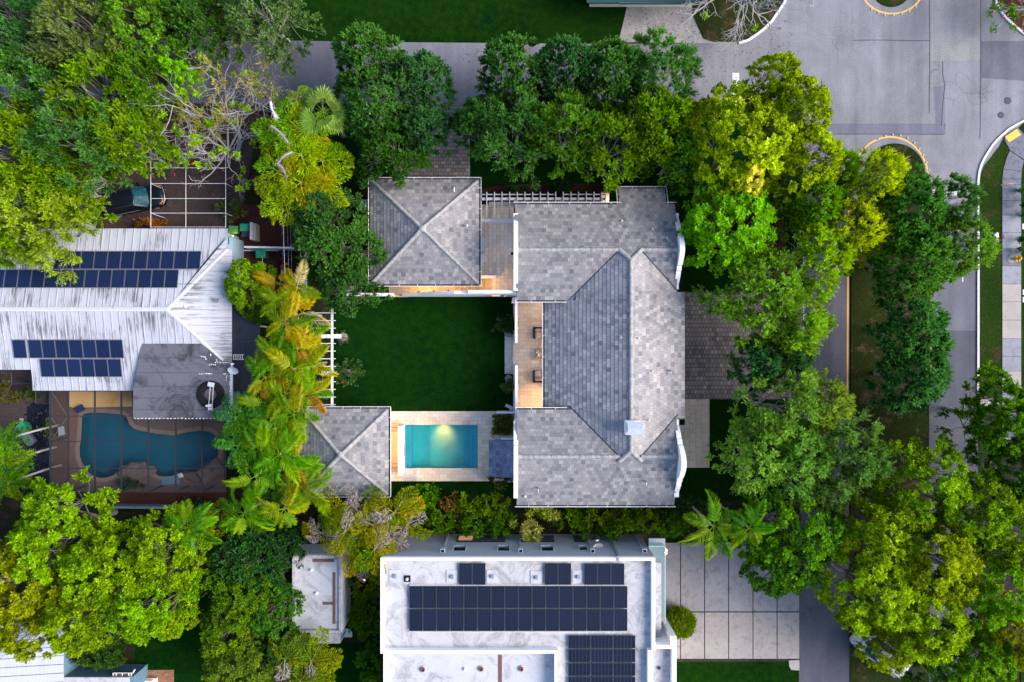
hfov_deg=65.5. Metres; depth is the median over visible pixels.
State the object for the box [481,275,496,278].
wall stub
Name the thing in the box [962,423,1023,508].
street tree
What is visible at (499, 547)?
window
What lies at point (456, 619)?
solar panel
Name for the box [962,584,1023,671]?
leafy tree
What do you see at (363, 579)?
plume palm
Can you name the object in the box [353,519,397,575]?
plume palm
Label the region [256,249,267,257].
wheeled bin
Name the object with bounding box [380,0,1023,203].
road
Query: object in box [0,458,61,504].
feather palm
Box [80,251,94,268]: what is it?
solar panel
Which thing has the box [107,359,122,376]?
solar panel
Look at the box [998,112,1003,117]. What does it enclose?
manhole cover
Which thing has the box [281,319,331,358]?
areca palm
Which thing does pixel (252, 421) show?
areca palm
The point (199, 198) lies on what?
carport frame
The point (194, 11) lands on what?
oak tree
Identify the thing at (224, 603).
garden tree
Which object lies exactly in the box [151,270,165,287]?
solar panel
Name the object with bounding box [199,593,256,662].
garden tree
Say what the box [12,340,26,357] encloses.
solar panel
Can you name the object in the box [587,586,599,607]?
solar panel
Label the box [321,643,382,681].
lawn
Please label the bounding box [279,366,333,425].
areca palm
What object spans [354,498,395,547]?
plume palm
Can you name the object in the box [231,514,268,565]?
green palm
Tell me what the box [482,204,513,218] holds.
pergola terrace
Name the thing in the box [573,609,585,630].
solar panel
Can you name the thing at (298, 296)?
areca palm
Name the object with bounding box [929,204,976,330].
lane
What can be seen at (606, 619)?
solar panel
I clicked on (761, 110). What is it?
golden tree
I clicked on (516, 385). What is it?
garden wall
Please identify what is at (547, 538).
louvre window
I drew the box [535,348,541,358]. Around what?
side table
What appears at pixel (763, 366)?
street tree
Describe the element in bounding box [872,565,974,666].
leafy tree
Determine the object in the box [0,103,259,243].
driveway
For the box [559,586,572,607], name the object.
solar panel
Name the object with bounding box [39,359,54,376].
solar panel
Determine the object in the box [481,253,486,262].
lounge chair
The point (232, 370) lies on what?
satellite dish
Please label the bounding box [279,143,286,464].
overhead wire
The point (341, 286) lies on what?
garden tree
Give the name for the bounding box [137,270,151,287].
solar panel
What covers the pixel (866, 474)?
street tree
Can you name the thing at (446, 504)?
garden shrub
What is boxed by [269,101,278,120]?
withered frond
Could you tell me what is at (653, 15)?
driveway
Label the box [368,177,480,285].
garage
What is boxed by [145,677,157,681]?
stone steps
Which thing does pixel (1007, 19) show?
kerb
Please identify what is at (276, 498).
areca palm
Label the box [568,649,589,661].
solar panel
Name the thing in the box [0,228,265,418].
house
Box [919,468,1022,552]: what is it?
leafy tree
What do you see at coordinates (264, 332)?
garden shrub
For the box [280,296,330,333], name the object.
areca palm
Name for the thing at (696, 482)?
lawn
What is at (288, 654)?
plume palm
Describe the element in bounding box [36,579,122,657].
lime tree
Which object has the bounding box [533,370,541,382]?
armchair
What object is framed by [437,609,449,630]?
solar panel
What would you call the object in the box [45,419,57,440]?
garden shrub
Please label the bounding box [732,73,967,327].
road marking
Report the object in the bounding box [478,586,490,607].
solar panel
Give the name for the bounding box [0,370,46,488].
yard
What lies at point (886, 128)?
road patch
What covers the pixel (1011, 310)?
sidewalk
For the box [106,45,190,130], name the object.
oak tree
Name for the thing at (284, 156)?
withered frond
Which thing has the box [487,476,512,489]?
flowering shrub
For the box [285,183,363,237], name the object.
garden tree
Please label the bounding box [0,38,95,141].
oak tree
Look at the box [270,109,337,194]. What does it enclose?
garden shrub
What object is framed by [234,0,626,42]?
lawn
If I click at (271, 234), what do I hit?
mulch bed
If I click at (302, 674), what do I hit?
plume palm
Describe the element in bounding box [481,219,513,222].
patio wall
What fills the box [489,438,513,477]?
lean to
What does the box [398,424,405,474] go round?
fountain wall
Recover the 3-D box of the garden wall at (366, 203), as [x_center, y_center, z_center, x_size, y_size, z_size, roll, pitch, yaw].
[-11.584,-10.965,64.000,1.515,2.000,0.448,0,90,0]
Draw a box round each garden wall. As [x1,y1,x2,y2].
[346,293,394,296]
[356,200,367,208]
[496,411,512,412]
[515,297,517,342]
[515,365,517,417]
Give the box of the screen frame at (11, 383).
[0,370,31,404]
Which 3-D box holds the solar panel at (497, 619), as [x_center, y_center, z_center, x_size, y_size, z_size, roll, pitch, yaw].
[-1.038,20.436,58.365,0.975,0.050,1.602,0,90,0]
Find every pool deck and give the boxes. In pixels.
[51,391,223,490]
[52,394,93,485]
[69,391,131,407]
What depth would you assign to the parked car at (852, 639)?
63.82 m
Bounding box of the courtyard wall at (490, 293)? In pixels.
[402,290,516,296]
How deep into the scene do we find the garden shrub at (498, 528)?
62.66 m
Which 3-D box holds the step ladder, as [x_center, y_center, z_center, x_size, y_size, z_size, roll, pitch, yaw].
[-23.094,4.250,60.906,0.534,0.111,2.241,5,90,0]
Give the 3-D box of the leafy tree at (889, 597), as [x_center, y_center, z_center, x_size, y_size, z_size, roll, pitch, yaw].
[26.290,18.239,59.308,8.014,11.658,7.260,14,90,0]
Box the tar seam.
[821,0,980,134]
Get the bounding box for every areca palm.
[222,452,283,490]
[237,376,288,412]
[240,419,292,481]
[241,464,298,506]
[244,348,294,400]
[248,405,307,454]
[251,268,304,298]
[251,327,302,383]
[252,423,312,484]
[256,482,312,527]
[258,281,312,328]
[263,336,325,394]
[264,381,320,443]
[265,362,308,421]
[266,290,316,350]
[272,258,322,314]
[273,318,322,371]
[274,457,332,506]
[275,440,325,487]
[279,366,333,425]
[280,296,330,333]
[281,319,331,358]
[287,341,337,380]
[291,463,332,517]
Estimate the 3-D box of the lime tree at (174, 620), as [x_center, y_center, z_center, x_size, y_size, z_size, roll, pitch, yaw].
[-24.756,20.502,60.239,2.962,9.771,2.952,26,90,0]
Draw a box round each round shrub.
[506,183,530,201]
[546,178,575,201]
[599,179,615,196]
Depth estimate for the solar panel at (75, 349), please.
61.22 m
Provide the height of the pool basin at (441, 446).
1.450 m
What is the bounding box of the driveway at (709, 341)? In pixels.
[685,292,802,398]
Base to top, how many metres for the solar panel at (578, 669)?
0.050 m
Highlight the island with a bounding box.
[693,0,782,41]
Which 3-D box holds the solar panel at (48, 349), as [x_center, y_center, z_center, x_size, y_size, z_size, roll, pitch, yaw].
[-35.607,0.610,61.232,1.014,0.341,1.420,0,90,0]
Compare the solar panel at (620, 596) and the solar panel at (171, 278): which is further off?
the solar panel at (171, 278)
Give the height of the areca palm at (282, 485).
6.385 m
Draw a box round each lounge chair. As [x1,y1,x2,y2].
[481,237,486,246]
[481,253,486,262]
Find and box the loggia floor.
[513,302,541,413]
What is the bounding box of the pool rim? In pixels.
[75,408,222,481]
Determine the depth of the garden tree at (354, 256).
58.87 m
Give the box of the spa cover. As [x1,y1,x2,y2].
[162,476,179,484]
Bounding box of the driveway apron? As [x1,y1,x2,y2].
[981,399,999,405]
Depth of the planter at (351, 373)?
63.55 m
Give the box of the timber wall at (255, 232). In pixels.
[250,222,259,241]
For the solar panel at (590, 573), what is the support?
on the house at (477, 655)
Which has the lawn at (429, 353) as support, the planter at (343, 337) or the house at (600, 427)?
the planter at (343, 337)
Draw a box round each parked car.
[100,182,166,216]
[849,633,910,678]
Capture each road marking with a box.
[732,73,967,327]
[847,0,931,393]
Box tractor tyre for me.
[197,381,224,407]
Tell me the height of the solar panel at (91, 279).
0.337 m
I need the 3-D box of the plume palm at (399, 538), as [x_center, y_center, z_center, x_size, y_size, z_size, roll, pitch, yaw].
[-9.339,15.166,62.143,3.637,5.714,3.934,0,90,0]
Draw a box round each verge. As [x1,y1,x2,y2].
[979,140,1009,681]
[1019,123,1023,681]
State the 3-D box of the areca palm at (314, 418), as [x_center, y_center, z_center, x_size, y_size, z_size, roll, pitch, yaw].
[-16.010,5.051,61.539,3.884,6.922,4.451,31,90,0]
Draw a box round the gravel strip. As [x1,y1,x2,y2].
[676,659,799,661]
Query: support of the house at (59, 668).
on the ground at (10, 510)
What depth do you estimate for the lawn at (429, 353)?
64.99 m
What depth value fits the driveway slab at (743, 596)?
64.94 m
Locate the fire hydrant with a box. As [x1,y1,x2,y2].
[1008,255,1021,262]
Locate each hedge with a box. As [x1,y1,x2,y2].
[481,190,616,201]
[490,413,513,437]
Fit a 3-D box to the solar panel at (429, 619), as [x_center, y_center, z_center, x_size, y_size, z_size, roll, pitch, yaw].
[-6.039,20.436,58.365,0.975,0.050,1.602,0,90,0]
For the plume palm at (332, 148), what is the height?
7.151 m
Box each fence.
[114,504,227,508]
[244,246,299,250]
[300,211,306,293]
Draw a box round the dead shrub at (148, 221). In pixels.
[133,216,167,228]
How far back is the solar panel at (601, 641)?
58.35 m
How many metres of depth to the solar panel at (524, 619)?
58.35 m
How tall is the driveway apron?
0.100 m
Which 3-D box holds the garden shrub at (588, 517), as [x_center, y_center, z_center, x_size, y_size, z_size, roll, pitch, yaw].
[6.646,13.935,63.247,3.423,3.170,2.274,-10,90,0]
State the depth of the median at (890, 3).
64.94 m
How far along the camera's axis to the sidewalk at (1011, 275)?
64.91 m
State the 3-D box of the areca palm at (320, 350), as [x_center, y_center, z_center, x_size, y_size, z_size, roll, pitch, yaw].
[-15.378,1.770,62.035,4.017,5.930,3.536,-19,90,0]
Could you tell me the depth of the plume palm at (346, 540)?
58.78 m
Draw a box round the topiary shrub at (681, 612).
[666,604,696,640]
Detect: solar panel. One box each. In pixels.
[0,270,4,287]
[3,270,18,287]
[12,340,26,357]
[17,270,31,287]
[27,340,42,357]
[30,270,45,287]
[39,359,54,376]
[41,340,56,357]
[43,270,58,287]
[53,251,66,268]
[53,359,67,376]
[55,340,69,357]
[57,270,71,287]
[66,251,81,268]
[66,359,81,376]
[68,340,83,357]
[70,270,85,287]
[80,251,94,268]
[80,359,95,376]
[82,340,96,357]
[84,270,98,287]
[93,251,107,268]
[94,359,108,376]
[95,340,110,357]
[97,270,111,287]
[107,251,121,268]
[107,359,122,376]
[109,340,123,357]
[110,270,125,287]
[120,251,134,268]
[124,270,138,287]
[133,251,147,268]
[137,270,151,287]
[147,251,161,268]
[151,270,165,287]
[160,251,174,268]
[164,270,178,287]
[173,251,187,268]
[187,251,200,268]
[409,586,422,607]
[409,609,422,630]
[423,586,435,607]
[423,609,435,630]
[437,586,449,607]
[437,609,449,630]
[450,586,463,607]
[450,609,463,630]
[459,563,471,584]
[464,586,476,607]
[464,609,476,630]
[472,563,485,584]
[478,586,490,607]
[478,609,490,630]
[491,586,503,607]
[491,609,503,630]
[505,586,517,607]
[505,609,517,630]
[518,586,531,607]
[518,609,531,630]
[532,586,544,607]
[532,609,544,630]
[545,563,557,584]
[546,586,558,607]
[546,609,558,630]
[558,563,570,584]
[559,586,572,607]
[559,609,572,630]
[568,635,589,647]
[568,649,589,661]
[568,663,589,675]
[568,676,589,681]
[573,586,585,607]
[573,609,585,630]
[584,563,596,584]
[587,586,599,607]
[587,609,599,630]
[591,635,612,647]
[591,649,612,661]
[591,663,612,675]
[591,676,612,681]
[598,563,610,584]
[600,586,613,607]
[600,609,613,630]
[611,563,623,584]
[613,635,634,647]
[613,649,634,661]
[613,663,634,675]
[613,676,634,681]
[614,586,626,607]
[614,609,626,630]
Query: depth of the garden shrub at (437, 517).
62.44 m
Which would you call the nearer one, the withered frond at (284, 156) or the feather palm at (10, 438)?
the withered frond at (284, 156)
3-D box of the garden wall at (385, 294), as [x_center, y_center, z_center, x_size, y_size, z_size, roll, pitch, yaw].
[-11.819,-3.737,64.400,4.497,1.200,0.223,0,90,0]
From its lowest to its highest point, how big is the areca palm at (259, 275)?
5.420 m
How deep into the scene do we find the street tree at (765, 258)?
56.77 m
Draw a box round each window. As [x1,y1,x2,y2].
[453,545,466,550]
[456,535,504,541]
[497,545,509,550]
[521,535,554,541]
[540,545,553,550]
[573,535,584,541]
[578,545,587,549]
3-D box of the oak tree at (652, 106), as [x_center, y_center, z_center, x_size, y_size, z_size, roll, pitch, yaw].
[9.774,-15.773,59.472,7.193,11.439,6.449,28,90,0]
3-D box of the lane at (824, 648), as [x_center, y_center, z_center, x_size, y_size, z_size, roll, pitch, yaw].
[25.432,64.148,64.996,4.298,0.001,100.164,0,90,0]
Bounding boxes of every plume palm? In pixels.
[250,117,301,169]
[253,155,303,205]
[257,183,309,225]
[262,630,313,680]
[266,97,312,154]
[274,159,333,211]
[277,132,328,187]
[279,655,335,681]
[285,106,342,161]
[287,85,318,117]
[292,625,343,681]
[298,142,354,191]
[301,507,346,555]
[309,161,351,207]
[322,486,373,533]
[323,504,371,556]
[330,528,372,577]
[332,484,382,523]
[349,535,379,584]
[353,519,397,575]
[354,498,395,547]
[366,516,413,552]
[368,486,425,531]
[394,499,433,541]
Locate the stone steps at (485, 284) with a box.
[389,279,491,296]
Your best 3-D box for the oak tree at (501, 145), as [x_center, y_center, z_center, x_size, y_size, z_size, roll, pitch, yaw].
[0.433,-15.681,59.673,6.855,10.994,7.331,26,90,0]
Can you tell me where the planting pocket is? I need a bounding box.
[679,419,684,424]
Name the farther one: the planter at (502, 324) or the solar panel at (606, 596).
the planter at (502, 324)
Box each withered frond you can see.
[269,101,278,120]
[269,125,290,145]
[272,151,293,163]
[278,163,287,180]
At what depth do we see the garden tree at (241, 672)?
59.43 m
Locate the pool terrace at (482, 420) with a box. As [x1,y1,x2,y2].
[391,411,514,480]
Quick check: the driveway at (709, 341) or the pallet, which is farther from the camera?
the driveway at (709, 341)
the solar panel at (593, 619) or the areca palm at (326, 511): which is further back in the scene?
the areca palm at (326, 511)
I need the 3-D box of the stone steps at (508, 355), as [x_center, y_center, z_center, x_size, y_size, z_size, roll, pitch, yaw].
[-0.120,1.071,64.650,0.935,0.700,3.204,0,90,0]
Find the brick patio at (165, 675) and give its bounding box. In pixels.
[148,670,173,681]
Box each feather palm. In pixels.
[0,420,59,465]
[0,436,56,484]
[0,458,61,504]
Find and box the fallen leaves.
[406,7,791,88]
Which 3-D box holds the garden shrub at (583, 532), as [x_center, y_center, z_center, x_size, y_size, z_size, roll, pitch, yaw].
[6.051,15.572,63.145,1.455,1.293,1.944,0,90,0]
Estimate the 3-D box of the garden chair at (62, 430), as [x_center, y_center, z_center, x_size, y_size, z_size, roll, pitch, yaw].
[-36.528,7.322,64.730,0.530,0.540,0.870,0,90,0]
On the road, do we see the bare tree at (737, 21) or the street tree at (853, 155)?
the street tree at (853, 155)
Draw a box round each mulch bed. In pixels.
[111,492,225,505]
[234,204,299,299]
[482,183,618,193]
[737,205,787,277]
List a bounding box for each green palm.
[162,499,222,557]
[218,481,276,535]
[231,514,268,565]
[678,489,740,560]
[720,498,775,549]
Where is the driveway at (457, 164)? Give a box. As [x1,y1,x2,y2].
[408,102,469,176]
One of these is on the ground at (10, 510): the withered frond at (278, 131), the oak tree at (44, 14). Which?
the oak tree at (44, 14)
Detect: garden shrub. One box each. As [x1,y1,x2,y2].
[0,380,22,404]
[3,476,33,501]
[15,386,41,400]
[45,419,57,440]
[67,647,95,665]
[75,633,127,670]
[184,497,216,510]
[214,198,248,222]
[251,436,298,488]
[251,494,283,507]
[260,316,294,357]
[262,370,309,418]
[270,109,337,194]
[329,508,405,544]
[346,568,379,601]
[346,596,379,641]
[352,636,382,681]
[411,482,441,515]
[420,497,458,535]
[438,490,458,512]
[451,491,481,520]
[457,502,492,538]
[475,491,511,518]
[485,508,517,538]
[549,507,584,534]
[574,507,613,531]
[580,528,595,540]
[594,517,617,540]
[602,507,640,536]
[630,507,661,533]
[653,508,689,537]
[661,494,709,518]
[1016,184,1023,220]
[1016,234,1023,257]
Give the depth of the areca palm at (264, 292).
58.72 m
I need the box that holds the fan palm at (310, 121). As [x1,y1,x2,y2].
[297,84,346,137]
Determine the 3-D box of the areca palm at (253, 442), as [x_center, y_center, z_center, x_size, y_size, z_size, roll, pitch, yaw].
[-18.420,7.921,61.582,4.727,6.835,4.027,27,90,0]
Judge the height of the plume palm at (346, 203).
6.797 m
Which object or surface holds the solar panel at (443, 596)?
on the house at (477, 655)
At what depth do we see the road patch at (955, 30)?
64.99 m
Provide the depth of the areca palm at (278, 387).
58.80 m
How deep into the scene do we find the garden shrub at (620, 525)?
62.50 m
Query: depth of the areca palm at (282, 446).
58.45 m
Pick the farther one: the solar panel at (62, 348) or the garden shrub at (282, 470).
the garden shrub at (282, 470)
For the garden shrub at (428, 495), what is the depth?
62.81 m
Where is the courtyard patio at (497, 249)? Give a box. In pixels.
[481,223,513,289]
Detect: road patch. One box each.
[826,124,944,133]
[930,0,980,60]
[934,85,944,122]
[981,41,1023,80]
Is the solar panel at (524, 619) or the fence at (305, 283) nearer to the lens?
the solar panel at (524, 619)
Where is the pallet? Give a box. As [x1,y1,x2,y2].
[233,354,243,359]
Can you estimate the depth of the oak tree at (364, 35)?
57.24 m
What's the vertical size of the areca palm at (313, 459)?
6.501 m
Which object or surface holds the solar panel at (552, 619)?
attached to the house at (477, 655)
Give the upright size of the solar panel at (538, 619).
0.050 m
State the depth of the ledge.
64.50 m
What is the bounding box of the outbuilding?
[289,544,350,632]
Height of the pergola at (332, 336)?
3.030 m
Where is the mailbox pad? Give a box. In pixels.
[789,660,798,669]
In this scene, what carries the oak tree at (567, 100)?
on the lawn at (692, 275)
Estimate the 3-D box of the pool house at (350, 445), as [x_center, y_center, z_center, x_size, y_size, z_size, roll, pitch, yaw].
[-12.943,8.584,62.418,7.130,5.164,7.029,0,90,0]
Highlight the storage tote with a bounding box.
[19,431,36,445]
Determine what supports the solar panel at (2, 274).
attached to the house at (189, 335)
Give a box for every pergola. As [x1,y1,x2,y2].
[313,309,341,405]
[482,192,605,218]
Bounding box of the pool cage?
[49,391,236,491]
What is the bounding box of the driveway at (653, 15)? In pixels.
[620,5,733,43]
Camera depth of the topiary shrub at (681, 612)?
63.31 m
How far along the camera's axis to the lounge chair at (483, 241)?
62.84 m
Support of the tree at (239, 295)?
on the mulch bed at (271, 234)
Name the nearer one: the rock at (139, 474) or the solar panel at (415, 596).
the solar panel at (415, 596)
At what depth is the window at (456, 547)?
60.44 m
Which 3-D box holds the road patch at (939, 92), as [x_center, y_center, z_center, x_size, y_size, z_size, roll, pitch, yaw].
[34.880,-19.322,64.991,0.888,0.001,3.126,0,90,0]
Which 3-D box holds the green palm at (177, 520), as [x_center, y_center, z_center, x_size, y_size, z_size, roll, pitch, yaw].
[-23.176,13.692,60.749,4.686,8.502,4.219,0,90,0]
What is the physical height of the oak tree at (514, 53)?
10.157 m
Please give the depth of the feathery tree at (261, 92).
58.53 m
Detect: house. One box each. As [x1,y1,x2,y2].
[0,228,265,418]
[0,619,147,681]
[299,406,390,496]
[380,533,675,681]
[514,186,686,506]
[587,0,701,6]
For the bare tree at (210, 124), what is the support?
on the ground at (10, 510)
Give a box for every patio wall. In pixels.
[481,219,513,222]
[489,202,514,208]
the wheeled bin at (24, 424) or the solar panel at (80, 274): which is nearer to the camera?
the solar panel at (80, 274)
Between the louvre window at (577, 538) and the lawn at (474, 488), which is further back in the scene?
the lawn at (474, 488)
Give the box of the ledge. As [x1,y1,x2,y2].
[495,435,513,438]
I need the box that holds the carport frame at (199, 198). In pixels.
[151,153,235,227]
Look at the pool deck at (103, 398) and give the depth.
64.84 m
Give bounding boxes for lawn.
[135,579,208,681]
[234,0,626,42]
[303,106,407,182]
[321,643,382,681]
[332,297,512,410]
[391,481,513,495]
[470,103,802,290]
[675,399,799,499]
[676,661,798,681]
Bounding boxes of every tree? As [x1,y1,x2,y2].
[0,0,82,81]
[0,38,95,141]
[0,94,88,228]
[0,161,110,285]
[0,196,50,268]
[0,523,79,628]
[0,585,73,663]
[5,463,130,592]
[15,91,148,217]
[20,140,123,230]
[24,0,153,98]
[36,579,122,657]
[38,39,169,141]
[55,513,164,612]
[84,107,179,184]
[90,0,202,86]
[100,548,213,646]
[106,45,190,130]
[115,9,296,200]
[126,501,212,595]
[149,591,207,640]
[158,56,216,103]
[160,0,242,79]
[173,90,246,149]
[180,538,228,595]
[189,28,289,123]
[195,498,238,543]
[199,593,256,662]
[201,633,286,681]
[208,512,297,596]
[208,559,277,633]
[213,0,326,79]
[224,258,276,317]
[237,572,305,641]
[243,303,270,325]
[256,622,298,669]
[260,525,311,574]
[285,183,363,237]
[290,200,389,285]
[318,258,393,317]
[329,20,417,101]
[340,63,424,156]
[351,112,434,189]
[385,48,458,115]
[395,103,454,162]
[451,95,504,161]
[471,78,560,190]
[474,30,555,115]
[515,83,609,179]
[528,32,614,105]
[562,34,659,124]
[563,101,652,192]
[605,82,696,175]
[610,23,705,127]
[638,124,705,196]
[673,0,822,51]
[675,188,780,278]
[678,168,732,221]
[687,79,800,203]
[692,242,817,354]
[701,405,801,495]
[724,332,785,398]
[727,161,764,196]
[727,358,829,460]
[732,468,849,590]
[738,524,814,598]
[739,277,838,365]
[741,50,803,113]
[749,406,838,503]
[761,74,833,153]
[763,125,846,210]
[763,325,816,379]
[767,167,850,243]
[767,215,859,305]
[787,368,858,436]
[792,449,858,514]
[794,406,896,495]
[808,146,864,188]
[809,194,895,270]
[814,538,930,638]
[834,491,922,585]
[838,146,911,220]
[853,162,950,260]
[853,612,923,674]
[858,217,963,311]
[860,333,954,415]
[861,280,955,372]
[866,433,972,537]
[869,508,984,607]
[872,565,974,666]
[896,620,974,681]
[912,172,987,232]
[914,212,1003,290]
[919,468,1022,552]
[922,612,1020,681]
[931,543,1023,633]
[934,360,1023,466]
[959,487,1023,571]
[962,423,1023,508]
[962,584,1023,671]
[985,0,1023,33]
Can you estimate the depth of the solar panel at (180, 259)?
61.37 m
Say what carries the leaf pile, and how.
on the yard at (12, 412)
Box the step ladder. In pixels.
[205,382,214,410]
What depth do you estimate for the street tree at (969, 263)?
57.35 m
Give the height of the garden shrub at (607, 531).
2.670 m
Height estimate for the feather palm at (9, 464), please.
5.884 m
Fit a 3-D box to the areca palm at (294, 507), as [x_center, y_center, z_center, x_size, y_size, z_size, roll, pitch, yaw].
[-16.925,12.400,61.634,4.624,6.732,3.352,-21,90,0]
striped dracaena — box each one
[508,519,519,528]
[520,518,543,542]
[524,507,550,519]
[544,507,560,521]
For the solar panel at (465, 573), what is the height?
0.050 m
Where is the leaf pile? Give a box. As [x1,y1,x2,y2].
[24,402,48,477]
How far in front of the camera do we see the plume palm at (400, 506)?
59.16 m
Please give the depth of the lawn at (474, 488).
64.99 m
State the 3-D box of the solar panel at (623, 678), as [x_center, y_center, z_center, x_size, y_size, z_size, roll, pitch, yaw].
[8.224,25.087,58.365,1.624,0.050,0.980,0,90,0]
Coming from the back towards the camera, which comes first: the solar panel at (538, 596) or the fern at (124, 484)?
the fern at (124, 484)
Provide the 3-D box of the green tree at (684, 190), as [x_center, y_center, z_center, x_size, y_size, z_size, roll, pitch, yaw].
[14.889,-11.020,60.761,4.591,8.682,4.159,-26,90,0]
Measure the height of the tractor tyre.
0.270 m
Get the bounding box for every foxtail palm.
[211,392,256,446]
[211,425,258,476]
[234,403,279,452]
[242,386,287,430]
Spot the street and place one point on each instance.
(316, 68)
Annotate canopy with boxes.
[310,628,351,642]
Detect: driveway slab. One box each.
[665,543,798,610]
[671,612,798,658]
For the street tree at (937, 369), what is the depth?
57.78 m
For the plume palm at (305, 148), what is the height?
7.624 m
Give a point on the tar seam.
(943, 77)
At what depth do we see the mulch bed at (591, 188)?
64.98 m
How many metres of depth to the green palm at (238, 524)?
59.07 m
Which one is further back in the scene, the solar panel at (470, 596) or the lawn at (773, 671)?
the lawn at (773, 671)
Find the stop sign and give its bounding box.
[988,184,1012,190]
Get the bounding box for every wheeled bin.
[15,421,33,432]
[228,225,240,234]
[240,223,249,230]
[242,231,249,236]
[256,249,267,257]
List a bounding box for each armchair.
[533,327,541,338]
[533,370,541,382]
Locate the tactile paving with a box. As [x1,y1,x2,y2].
[1005,129,1020,141]
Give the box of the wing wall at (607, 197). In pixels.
[599,193,608,201]
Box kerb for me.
[738,0,1023,389]
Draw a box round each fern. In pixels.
[116,474,130,489]
[128,479,146,489]
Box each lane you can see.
[799,513,849,681]
[800,208,848,512]
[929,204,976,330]
[929,331,978,681]
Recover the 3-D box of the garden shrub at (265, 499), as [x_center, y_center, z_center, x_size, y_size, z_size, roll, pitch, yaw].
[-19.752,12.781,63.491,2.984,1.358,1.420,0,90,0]
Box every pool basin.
[79,413,218,477]
[405,425,477,467]
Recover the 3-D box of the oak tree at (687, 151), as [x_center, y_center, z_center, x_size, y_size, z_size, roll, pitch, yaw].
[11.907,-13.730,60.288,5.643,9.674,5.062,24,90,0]
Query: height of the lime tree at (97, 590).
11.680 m
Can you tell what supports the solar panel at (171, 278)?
attached to the house at (189, 335)
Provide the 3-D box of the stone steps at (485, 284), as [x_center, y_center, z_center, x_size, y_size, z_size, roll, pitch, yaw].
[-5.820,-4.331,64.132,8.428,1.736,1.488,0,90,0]
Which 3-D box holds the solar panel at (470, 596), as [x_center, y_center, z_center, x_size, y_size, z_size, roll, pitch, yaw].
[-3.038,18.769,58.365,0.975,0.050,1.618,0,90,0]
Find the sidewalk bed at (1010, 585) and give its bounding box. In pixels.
[1002,129,1023,650]
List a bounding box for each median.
[850,143,927,681]
[877,0,905,6]
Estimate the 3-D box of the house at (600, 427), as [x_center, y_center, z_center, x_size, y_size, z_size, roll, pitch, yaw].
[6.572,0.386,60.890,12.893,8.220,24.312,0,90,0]
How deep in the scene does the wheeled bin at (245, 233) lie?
64.10 m
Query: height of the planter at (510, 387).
1.480 m
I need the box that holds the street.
[0,40,380,102]
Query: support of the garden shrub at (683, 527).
on the ground at (10, 510)
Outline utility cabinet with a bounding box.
[242,391,257,407]
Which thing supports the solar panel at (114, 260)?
attached to the house at (189, 335)
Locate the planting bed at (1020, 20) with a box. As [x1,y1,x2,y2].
[998,0,1023,29]
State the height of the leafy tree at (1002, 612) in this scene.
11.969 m
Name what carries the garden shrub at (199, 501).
on the mulch bed at (148, 497)
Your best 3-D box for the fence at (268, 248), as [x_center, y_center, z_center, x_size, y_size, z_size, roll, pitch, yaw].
[-19.267,-7.437,64.115,4.019,1.770,0.140,1,90,0]
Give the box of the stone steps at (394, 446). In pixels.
[391,421,399,473]
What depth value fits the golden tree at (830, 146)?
56.10 m
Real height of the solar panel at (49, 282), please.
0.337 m
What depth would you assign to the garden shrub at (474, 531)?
62.65 m
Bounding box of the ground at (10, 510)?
[0,0,1020,681]
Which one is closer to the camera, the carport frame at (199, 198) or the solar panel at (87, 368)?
the solar panel at (87, 368)
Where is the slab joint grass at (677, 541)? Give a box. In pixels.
[665,539,798,658]
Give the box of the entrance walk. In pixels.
[677,399,708,467]
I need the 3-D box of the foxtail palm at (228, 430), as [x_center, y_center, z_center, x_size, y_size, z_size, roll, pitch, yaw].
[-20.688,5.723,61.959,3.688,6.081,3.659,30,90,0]
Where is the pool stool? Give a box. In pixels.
[75,404,84,412]
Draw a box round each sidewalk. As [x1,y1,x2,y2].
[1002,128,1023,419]
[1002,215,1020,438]
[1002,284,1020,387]
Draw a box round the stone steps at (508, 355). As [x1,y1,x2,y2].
[505,334,512,373]
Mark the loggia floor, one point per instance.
(524, 347)
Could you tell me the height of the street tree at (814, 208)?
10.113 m
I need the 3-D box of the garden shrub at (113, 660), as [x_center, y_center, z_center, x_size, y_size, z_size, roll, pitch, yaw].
[-32.693,24.918,63.557,4.389,3.144,2.873,0,90,0]
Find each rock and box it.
[118,461,156,483]
[182,471,200,481]
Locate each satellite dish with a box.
[227,363,237,373]
[593,539,602,546]
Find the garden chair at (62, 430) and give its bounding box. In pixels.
[58,426,66,436]
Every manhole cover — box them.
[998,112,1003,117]
[1004,97,1011,103]
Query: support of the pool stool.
on the pool deck at (103, 398)
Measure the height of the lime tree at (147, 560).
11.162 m
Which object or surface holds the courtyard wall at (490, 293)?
on the ground at (10, 510)
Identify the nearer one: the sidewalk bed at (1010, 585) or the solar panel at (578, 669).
the solar panel at (578, 669)
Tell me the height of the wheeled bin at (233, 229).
1.100 m
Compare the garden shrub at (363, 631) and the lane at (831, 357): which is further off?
the lane at (831, 357)
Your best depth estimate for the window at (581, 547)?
60.70 m
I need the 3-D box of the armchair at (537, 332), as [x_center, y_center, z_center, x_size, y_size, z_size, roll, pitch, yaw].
[2.152,-0.653,63.615,0.950,0.770,0.941,0,90,0]
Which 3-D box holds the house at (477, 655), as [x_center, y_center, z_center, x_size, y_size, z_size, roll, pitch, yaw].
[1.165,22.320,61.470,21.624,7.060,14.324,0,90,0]
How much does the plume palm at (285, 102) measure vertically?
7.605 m
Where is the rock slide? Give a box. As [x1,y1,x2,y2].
[196,457,226,483]
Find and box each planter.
[329,357,365,386]
[336,330,348,343]
[491,313,514,336]
[500,375,514,393]
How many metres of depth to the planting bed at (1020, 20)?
64.92 m

